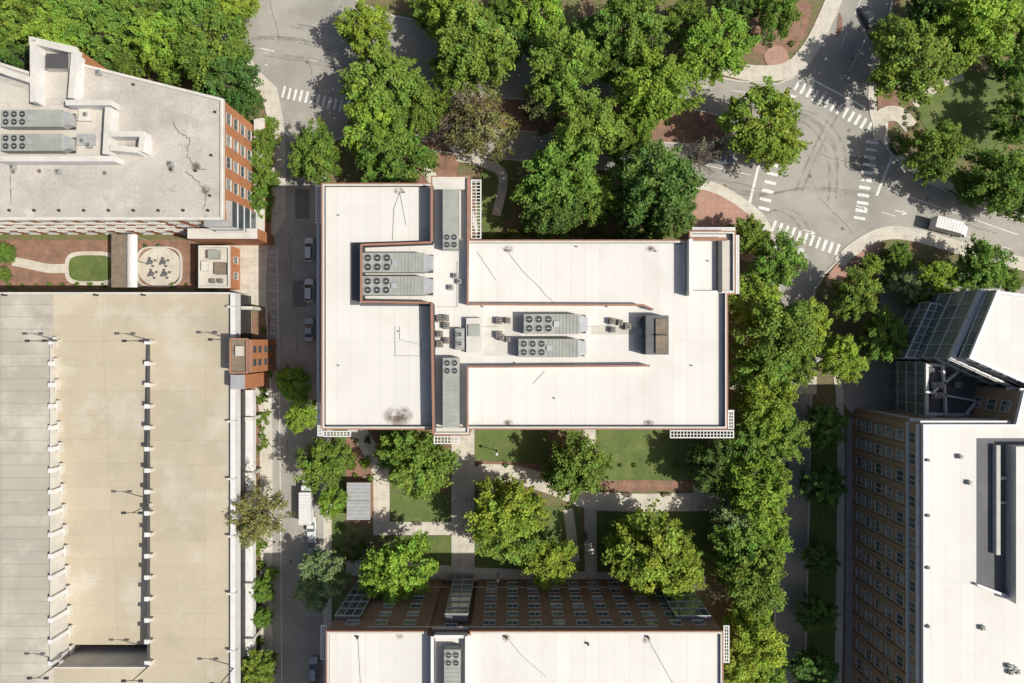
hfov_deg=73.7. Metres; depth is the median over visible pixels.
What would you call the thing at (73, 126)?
rooftop equipment
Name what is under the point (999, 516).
roof equipment
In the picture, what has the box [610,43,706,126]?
oak tree
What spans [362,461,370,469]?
shrub
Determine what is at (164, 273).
patio table
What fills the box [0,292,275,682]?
parking garage
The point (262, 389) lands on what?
shrub
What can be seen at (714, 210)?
brick plaza
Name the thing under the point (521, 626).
stone bands
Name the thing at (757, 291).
oak tree
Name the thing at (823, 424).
oak tree
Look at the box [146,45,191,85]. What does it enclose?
oak tree
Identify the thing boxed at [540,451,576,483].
oak tree
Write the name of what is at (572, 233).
shrub
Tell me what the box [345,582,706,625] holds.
windows
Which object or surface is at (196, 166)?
roof stains
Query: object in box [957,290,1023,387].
roof
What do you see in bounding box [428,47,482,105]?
oak tree
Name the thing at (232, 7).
oak tree
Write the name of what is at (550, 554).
oak tree
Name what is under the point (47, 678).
parking lot lamp
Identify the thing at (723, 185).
manhole covers
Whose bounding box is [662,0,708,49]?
oak tree
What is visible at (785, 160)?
oak tree
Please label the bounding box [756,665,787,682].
oak tree
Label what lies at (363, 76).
oak tree
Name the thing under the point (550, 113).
oak tree
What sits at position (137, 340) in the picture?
parking lot lamp
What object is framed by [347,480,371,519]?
garden shed
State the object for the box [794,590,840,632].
oak tree
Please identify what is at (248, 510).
oak tree
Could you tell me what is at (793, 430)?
oak tree
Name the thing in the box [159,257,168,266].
patio table
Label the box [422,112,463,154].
bare tree
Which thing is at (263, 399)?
shrub
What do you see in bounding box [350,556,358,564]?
shrub
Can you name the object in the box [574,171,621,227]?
oak tree
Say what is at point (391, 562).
oak tree
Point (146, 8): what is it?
oak tree
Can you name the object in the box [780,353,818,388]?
oak tree
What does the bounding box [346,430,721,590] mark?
courtyard path
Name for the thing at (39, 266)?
garden path
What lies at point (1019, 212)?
oak tree
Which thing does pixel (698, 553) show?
oak tree
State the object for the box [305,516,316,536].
parked car
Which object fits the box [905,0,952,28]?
oak tree
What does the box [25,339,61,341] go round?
parking lot lamp
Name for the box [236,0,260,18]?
oak tree
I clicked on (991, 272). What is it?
oak tree
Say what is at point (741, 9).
oak tree
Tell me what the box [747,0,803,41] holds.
oak tree
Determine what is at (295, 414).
oak tree
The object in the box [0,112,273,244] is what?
windows
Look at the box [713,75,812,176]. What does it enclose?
oak tree
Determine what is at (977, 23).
oak tree
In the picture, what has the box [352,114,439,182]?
oak tree
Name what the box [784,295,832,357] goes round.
oak tree
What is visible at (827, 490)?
oak tree
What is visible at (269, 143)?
oak tree
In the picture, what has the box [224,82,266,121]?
oak tree
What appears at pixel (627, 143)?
oak tree
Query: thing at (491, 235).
shrub
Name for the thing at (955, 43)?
oak tree
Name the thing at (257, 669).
oak tree
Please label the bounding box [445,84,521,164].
oak tree
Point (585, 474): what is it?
oak tree
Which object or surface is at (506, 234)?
shrub
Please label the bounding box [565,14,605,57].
oak tree
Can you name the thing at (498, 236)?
shrub
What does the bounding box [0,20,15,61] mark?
oak tree
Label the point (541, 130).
shrub
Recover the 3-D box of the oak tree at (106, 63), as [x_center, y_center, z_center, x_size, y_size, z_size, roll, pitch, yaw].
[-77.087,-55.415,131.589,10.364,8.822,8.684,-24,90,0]
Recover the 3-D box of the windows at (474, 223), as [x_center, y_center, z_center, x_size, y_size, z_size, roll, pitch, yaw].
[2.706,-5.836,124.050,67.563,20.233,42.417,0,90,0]
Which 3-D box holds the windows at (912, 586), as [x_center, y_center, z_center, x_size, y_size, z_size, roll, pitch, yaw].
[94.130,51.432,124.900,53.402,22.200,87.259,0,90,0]
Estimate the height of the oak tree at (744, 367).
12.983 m
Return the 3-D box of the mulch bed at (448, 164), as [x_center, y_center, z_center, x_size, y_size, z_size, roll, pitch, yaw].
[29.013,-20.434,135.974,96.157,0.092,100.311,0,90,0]
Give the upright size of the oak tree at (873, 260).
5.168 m
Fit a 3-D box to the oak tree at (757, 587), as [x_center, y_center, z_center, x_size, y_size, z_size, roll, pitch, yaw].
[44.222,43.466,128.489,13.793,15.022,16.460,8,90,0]
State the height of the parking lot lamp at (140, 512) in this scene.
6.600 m
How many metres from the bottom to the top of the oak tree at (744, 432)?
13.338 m
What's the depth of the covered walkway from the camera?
132.10 m
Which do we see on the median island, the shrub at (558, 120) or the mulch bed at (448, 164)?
the shrub at (558, 120)
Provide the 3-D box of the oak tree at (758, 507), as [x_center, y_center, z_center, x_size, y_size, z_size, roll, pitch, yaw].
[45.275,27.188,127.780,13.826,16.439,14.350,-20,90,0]
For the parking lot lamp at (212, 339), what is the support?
on the parking garage
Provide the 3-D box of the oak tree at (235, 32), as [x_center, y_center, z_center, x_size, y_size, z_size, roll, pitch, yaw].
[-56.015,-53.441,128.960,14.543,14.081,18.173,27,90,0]
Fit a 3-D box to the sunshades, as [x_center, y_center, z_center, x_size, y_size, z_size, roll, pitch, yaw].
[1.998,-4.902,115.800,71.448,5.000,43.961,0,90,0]
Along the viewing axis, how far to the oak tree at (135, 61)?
129.88 m
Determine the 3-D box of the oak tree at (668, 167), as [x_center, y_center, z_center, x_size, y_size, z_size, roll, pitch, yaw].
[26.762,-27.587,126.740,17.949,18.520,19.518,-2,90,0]
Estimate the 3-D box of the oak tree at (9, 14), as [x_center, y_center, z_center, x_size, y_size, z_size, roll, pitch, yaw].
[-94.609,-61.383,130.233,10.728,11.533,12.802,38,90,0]
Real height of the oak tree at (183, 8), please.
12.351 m
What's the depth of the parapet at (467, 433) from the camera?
111.00 m
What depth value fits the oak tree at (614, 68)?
127.21 m
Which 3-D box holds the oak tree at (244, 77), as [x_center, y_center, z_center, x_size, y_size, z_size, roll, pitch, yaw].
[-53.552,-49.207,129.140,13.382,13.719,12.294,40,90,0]
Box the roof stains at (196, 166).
[10,122,206,205]
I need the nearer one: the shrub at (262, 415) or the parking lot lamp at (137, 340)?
the parking lot lamp at (137, 340)
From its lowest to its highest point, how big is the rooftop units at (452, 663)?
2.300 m
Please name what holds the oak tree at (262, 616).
on the ground at (824, 394)
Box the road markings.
[222,0,1017,682]
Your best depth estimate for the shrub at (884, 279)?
135.33 m
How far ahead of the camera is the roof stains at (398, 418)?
111.99 m
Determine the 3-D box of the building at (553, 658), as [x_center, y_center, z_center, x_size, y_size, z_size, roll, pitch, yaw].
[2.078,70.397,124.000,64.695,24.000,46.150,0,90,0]
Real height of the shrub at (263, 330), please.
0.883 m
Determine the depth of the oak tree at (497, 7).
127.71 m
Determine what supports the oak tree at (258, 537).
on the planting bed at (50, 250)
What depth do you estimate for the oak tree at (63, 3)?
126.17 m
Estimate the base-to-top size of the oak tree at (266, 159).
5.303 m
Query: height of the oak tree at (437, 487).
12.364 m
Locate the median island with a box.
[433,98,775,142]
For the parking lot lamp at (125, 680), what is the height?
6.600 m
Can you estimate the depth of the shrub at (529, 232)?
135.15 m
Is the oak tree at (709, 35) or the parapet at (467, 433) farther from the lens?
the oak tree at (709, 35)
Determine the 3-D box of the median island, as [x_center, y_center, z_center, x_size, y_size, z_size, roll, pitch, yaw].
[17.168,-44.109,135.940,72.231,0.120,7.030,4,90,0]
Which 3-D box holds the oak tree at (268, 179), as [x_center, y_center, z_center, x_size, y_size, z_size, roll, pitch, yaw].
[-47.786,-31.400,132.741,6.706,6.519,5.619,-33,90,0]
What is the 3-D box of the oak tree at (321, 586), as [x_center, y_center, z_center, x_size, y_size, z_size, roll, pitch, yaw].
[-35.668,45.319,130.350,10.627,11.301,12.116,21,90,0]
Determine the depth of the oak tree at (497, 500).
123.13 m
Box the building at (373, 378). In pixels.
[326,180,731,432]
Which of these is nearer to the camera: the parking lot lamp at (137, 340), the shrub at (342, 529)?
the parking lot lamp at (137, 340)
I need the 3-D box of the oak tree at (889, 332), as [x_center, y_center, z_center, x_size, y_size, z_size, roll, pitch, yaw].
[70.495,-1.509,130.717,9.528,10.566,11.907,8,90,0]
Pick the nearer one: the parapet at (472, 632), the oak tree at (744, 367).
the parapet at (472, 632)
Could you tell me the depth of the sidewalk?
135.88 m
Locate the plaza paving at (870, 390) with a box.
[842,268,1023,682]
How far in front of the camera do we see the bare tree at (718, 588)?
130.80 m
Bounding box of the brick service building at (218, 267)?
[198,245,239,289]
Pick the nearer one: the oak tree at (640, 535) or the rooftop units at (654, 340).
the rooftop units at (654, 340)
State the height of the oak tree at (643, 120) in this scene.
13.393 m
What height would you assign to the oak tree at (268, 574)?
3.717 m
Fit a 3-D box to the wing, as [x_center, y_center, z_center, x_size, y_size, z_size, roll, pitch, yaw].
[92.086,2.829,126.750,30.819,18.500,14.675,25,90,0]
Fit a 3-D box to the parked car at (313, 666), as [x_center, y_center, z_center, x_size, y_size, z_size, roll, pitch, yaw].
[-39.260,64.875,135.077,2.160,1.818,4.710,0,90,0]
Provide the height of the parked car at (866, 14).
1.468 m
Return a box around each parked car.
[303,238,314,261]
[303,278,314,301]
[303,318,314,341]
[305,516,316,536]
[306,536,316,554]
[308,656,318,680]
[710,154,733,164]
[778,455,788,468]
[796,248,805,270]
[859,5,875,28]
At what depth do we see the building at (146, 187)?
119.00 m
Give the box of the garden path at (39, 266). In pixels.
[12,257,64,272]
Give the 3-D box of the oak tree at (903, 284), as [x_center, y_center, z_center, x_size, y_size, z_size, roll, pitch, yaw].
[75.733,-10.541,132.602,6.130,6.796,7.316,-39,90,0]
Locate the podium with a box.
[879,302,988,415]
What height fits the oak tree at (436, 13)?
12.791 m
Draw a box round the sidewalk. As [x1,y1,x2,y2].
[230,74,331,682]
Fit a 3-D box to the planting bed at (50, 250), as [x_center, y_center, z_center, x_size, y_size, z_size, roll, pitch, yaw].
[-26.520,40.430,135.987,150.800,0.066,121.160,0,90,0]
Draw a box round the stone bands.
[367,587,657,626]
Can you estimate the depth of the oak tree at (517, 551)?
125.48 m
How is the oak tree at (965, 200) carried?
on the ground at (824, 394)
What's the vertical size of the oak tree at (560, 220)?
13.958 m
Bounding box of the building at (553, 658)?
[328,579,721,682]
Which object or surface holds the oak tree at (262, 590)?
on the ground at (824, 394)
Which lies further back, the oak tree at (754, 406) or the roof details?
the oak tree at (754, 406)
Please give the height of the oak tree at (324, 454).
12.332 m
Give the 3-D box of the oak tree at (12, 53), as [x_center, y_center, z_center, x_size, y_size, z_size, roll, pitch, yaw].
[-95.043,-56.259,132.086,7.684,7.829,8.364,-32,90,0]
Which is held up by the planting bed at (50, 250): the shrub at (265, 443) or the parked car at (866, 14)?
the shrub at (265, 443)
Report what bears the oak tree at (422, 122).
on the road
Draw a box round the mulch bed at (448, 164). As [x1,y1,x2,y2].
[417,0,898,490]
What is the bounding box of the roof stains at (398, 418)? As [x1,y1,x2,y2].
[389,247,651,423]
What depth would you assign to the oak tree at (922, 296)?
130.91 m
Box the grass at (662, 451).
[332,261,916,682]
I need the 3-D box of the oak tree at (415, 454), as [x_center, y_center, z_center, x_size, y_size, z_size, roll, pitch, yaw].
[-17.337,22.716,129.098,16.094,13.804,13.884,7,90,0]
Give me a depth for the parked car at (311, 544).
134.85 m
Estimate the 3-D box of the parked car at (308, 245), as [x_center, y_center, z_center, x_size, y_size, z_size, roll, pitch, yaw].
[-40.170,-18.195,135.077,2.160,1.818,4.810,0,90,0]
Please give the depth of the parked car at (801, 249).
135.10 m
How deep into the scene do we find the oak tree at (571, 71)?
123.09 m
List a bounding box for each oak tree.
[0,0,38,49]
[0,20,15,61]
[0,37,29,69]
[0,242,17,263]
[0,266,12,282]
[14,0,60,21]
[15,1,90,56]
[45,0,94,31]
[60,0,129,64]
[84,30,131,72]
[110,0,164,44]
[111,44,151,77]
[121,11,187,77]
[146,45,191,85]
[156,0,223,42]
[174,7,255,92]
[181,48,263,111]
[207,0,251,28]
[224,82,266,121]
[224,478,295,548]
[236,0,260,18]
[239,505,271,549]
[241,648,278,682]
[249,187,275,211]
[249,576,276,602]
[250,148,274,172]
[250,165,281,195]
[250,606,275,628]
[251,127,282,152]
[256,208,272,221]
[263,115,278,132]
[263,565,280,583]
[273,368,296,389]
[275,364,312,406]
[283,394,320,435]
[284,116,343,184]
[289,546,352,612]
[292,435,356,493]
[317,485,349,521]
[333,0,393,62]
[336,41,433,119]
[338,84,414,164]
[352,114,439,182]
[357,529,439,606]
[363,571,402,598]
[372,430,408,471]
[376,430,461,501]
[392,80,456,137]
[396,443,444,501]
[405,0,446,31]
[423,0,472,42]
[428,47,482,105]
[433,0,520,97]
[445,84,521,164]
[462,472,551,550]
[474,507,540,564]
[484,0,517,37]
[499,19,533,63]
[507,0,565,41]
[510,134,603,214]
[515,538,578,590]
[519,24,604,112]
[519,74,564,126]
[519,177,597,239]
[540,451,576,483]
[545,83,629,167]
[546,430,614,503]
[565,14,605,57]
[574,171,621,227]
[581,0,672,67]
[589,43,638,95]
[601,497,708,601]
[604,512,648,554]
[605,115,658,168]
[609,138,709,239]
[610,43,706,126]
[612,193,657,239]
[614,82,672,137]
[654,195,698,235]
[656,536,703,591]
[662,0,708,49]
[676,4,760,85]
[685,433,740,500]
[702,521,774,586]
[708,490,753,535]
[709,0,759,23]
[709,533,787,623]
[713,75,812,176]
[714,419,777,486]
[714,447,793,530]
[721,596,773,637]
[724,611,789,681]
[724,653,771,682]
[725,213,773,256]
[728,273,784,334]
[728,297,826,376]
[728,340,800,393]
[730,365,801,444]
[743,228,809,288]
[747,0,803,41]
[748,404,811,463]
[748,516,793,564]
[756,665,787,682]
[764,138,799,170]
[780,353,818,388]
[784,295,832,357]
[787,644,839,682]
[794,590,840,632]
[795,464,850,507]
[800,538,840,575]
[801,403,850,453]
[813,331,868,387]
[829,264,884,321]
[857,303,908,364]
[858,252,884,274]
[865,18,967,105]
[866,10,915,61]
[883,241,914,269]
[884,271,920,305]
[898,118,976,187]
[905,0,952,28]
[905,286,930,308]
[915,260,961,296]
[919,8,969,66]
[930,0,1023,69]
[948,172,986,210]
[950,145,1023,218]
[952,233,1018,291]
[984,0,1023,54]
[984,40,1023,94]
[984,92,1023,153]
[985,185,1023,224]
[994,267,1023,292]
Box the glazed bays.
[321,574,728,662]
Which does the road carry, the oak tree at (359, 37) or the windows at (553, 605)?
the oak tree at (359, 37)
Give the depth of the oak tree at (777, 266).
126.70 m
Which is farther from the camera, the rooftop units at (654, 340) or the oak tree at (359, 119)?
the oak tree at (359, 119)
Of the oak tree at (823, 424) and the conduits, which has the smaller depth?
the conduits
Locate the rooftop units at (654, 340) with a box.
[338,189,709,427]
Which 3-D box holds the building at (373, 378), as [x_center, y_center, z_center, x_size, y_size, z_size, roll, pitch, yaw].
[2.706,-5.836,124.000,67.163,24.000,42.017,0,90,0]
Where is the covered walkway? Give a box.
[111,234,145,287]
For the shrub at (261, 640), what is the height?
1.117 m
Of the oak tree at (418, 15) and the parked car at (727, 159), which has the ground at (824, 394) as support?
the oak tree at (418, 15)
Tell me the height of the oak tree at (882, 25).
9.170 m
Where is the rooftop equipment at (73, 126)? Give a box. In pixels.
[0,39,216,211]
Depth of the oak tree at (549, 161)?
123.18 m
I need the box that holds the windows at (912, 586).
[852,385,1023,682]
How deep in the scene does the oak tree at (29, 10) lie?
127.23 m
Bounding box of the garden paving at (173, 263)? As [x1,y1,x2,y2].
[65,248,179,285]
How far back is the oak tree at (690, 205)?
129.38 m
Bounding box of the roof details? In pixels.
[350,179,731,431]
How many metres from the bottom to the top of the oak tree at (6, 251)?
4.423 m
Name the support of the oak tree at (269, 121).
on the ground at (824, 394)
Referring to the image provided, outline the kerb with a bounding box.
[0,0,1023,682]
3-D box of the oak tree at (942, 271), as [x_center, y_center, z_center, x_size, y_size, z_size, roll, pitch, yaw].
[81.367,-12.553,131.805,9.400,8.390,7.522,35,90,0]
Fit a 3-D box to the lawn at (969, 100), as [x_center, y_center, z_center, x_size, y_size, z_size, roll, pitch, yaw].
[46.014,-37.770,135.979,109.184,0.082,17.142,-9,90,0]
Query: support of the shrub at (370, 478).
on the planting bed at (50, 250)
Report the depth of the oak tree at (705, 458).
127.06 m
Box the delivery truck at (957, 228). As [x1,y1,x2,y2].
[928,215,967,236]
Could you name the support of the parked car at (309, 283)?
on the road
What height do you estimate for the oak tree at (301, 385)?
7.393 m
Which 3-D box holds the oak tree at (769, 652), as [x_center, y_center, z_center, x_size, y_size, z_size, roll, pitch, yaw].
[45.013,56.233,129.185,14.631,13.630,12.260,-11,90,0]
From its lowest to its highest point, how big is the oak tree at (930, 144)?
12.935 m
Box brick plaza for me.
[691,45,882,287]
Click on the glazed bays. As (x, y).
(355, 604)
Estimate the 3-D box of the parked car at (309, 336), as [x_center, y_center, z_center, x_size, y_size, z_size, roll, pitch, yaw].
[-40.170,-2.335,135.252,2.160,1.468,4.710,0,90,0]
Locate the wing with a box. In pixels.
[898,289,1019,387]
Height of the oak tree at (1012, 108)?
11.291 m
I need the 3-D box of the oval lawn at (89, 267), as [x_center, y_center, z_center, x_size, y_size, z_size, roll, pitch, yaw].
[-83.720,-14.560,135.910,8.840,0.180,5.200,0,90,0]
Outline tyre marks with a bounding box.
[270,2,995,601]
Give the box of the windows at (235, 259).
[216,256,237,289]
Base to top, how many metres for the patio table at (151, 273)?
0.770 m
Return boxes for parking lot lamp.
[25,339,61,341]
[27,659,63,679]
[121,503,152,513]
[121,664,152,681]
[122,339,152,341]
[208,338,229,340]
[209,668,233,682]
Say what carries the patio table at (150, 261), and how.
on the garden paving at (173, 263)
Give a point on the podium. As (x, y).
(925, 388)
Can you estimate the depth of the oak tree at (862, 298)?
127.43 m
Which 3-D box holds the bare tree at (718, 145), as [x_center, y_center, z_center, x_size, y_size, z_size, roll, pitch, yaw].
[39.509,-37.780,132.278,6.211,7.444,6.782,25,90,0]
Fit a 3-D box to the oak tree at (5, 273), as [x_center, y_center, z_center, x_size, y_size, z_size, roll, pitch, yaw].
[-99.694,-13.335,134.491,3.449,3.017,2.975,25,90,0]
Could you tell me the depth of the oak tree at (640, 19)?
122.78 m
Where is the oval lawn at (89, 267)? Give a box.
[69,255,110,280]
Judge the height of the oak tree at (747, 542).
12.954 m
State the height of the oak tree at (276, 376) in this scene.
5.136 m
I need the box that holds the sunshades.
[315,180,738,443]
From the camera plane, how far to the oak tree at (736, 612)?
128.87 m
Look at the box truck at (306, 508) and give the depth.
132.79 m
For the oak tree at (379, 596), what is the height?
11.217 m
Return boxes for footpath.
[82,0,1023,682]
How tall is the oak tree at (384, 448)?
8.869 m
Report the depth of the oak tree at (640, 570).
123.40 m
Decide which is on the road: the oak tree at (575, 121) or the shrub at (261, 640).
the oak tree at (575, 121)
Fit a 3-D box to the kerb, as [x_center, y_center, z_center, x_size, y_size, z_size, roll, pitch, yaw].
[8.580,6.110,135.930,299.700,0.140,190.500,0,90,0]
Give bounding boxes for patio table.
[146,257,155,266]
[148,269,157,278]
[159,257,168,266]
[161,269,170,278]
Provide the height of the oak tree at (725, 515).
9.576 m
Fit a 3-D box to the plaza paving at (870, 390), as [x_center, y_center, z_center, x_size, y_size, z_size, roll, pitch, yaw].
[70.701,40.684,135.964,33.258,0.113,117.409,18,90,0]
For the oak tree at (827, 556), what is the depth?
130.44 m
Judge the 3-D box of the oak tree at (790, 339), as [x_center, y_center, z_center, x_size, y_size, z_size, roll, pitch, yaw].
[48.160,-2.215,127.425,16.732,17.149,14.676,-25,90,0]
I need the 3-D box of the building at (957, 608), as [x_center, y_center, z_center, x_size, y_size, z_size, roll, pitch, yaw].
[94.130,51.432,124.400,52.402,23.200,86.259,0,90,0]
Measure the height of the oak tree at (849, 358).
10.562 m
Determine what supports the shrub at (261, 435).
on the planting bed at (50, 250)
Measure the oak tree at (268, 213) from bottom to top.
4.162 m
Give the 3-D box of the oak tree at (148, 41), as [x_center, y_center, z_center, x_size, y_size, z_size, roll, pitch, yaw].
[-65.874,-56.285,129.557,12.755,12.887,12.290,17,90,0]
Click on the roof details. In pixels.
(603, 345)
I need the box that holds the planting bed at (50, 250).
[0,240,756,658]
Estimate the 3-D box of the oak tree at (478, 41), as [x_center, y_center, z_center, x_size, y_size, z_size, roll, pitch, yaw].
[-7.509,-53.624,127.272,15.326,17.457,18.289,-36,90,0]
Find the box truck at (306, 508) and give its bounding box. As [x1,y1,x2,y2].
[299,481,314,524]
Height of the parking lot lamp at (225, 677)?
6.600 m
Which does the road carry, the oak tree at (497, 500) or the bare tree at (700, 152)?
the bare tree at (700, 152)
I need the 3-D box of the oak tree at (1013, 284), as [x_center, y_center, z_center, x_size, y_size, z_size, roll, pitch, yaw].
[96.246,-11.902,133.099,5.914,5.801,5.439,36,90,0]
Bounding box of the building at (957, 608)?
[853,387,1023,682]
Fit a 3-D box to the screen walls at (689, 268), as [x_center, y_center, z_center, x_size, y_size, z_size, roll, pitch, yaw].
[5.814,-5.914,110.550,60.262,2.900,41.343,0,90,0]
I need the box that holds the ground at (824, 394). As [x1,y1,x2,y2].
[0,0,1023,682]
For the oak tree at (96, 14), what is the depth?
125.81 m
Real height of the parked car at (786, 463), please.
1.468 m
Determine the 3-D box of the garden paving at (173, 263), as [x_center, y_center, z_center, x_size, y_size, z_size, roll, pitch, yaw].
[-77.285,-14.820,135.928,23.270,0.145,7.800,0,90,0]
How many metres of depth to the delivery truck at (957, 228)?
132.79 m
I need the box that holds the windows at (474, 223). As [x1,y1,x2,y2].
[472,207,477,236]
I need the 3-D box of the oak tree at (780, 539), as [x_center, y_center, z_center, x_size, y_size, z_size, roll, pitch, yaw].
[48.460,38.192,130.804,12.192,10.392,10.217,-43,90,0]
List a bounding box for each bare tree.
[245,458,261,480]
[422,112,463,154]
[441,74,502,141]
[676,137,720,180]
[704,574,731,603]
[705,128,730,164]
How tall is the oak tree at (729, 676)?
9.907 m
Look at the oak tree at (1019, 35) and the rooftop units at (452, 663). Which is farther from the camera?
the oak tree at (1019, 35)
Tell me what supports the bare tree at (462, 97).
on the median island
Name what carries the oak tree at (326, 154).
on the ground at (824, 394)
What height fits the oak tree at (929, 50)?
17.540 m
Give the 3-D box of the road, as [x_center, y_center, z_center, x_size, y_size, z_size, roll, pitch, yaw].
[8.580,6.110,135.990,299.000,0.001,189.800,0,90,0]
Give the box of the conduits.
[392,195,606,376]
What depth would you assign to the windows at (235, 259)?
133.58 m
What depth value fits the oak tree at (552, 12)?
126.35 m
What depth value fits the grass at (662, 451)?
135.94 m
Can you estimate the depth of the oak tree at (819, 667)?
128.27 m
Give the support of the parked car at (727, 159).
on the road
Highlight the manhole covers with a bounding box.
[285,57,928,563]
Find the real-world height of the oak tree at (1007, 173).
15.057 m
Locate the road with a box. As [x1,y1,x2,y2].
[1,0,1023,682]
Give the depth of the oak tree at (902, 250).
132.05 m
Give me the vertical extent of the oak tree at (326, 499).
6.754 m
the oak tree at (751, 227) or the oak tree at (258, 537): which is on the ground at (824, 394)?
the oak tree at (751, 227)
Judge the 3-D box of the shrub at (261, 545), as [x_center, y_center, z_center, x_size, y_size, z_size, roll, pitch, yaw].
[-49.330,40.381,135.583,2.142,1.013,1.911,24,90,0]
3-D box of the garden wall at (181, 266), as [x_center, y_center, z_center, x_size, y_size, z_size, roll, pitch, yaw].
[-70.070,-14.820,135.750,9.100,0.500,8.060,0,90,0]
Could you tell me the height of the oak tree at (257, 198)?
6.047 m
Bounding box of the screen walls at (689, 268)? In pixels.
[360,177,726,433]
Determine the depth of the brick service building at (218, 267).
131.40 m
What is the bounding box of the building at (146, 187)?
[0,36,253,233]
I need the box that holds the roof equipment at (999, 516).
[926,438,1023,674]
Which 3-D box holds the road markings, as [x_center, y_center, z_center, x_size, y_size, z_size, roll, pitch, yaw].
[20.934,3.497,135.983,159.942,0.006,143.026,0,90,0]
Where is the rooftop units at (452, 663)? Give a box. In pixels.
[356,631,669,682]
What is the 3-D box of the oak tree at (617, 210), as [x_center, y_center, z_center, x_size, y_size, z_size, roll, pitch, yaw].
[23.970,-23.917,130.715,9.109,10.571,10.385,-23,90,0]
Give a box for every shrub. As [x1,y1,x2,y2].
[256,558,266,569]
[256,637,264,646]
[258,432,266,438]
[258,540,268,548]
[259,386,267,395]
[259,393,268,402]
[259,412,267,421]
[260,325,266,332]
[260,438,270,447]
[339,524,345,531]
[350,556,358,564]
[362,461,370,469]
[366,474,374,481]
[488,231,495,238]
[494,232,502,239]
[501,231,509,239]
[524,229,533,236]
[538,126,546,135]
[553,113,562,122]
[568,228,575,235]
[611,233,620,239]
[879,277,888,285]
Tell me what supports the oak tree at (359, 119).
on the road
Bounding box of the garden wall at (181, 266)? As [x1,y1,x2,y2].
[138,246,182,286]
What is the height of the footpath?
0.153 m
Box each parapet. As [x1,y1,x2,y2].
[321,176,735,435]
[326,630,723,682]
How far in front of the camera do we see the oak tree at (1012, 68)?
128.80 m
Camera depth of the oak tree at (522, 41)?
128.40 m

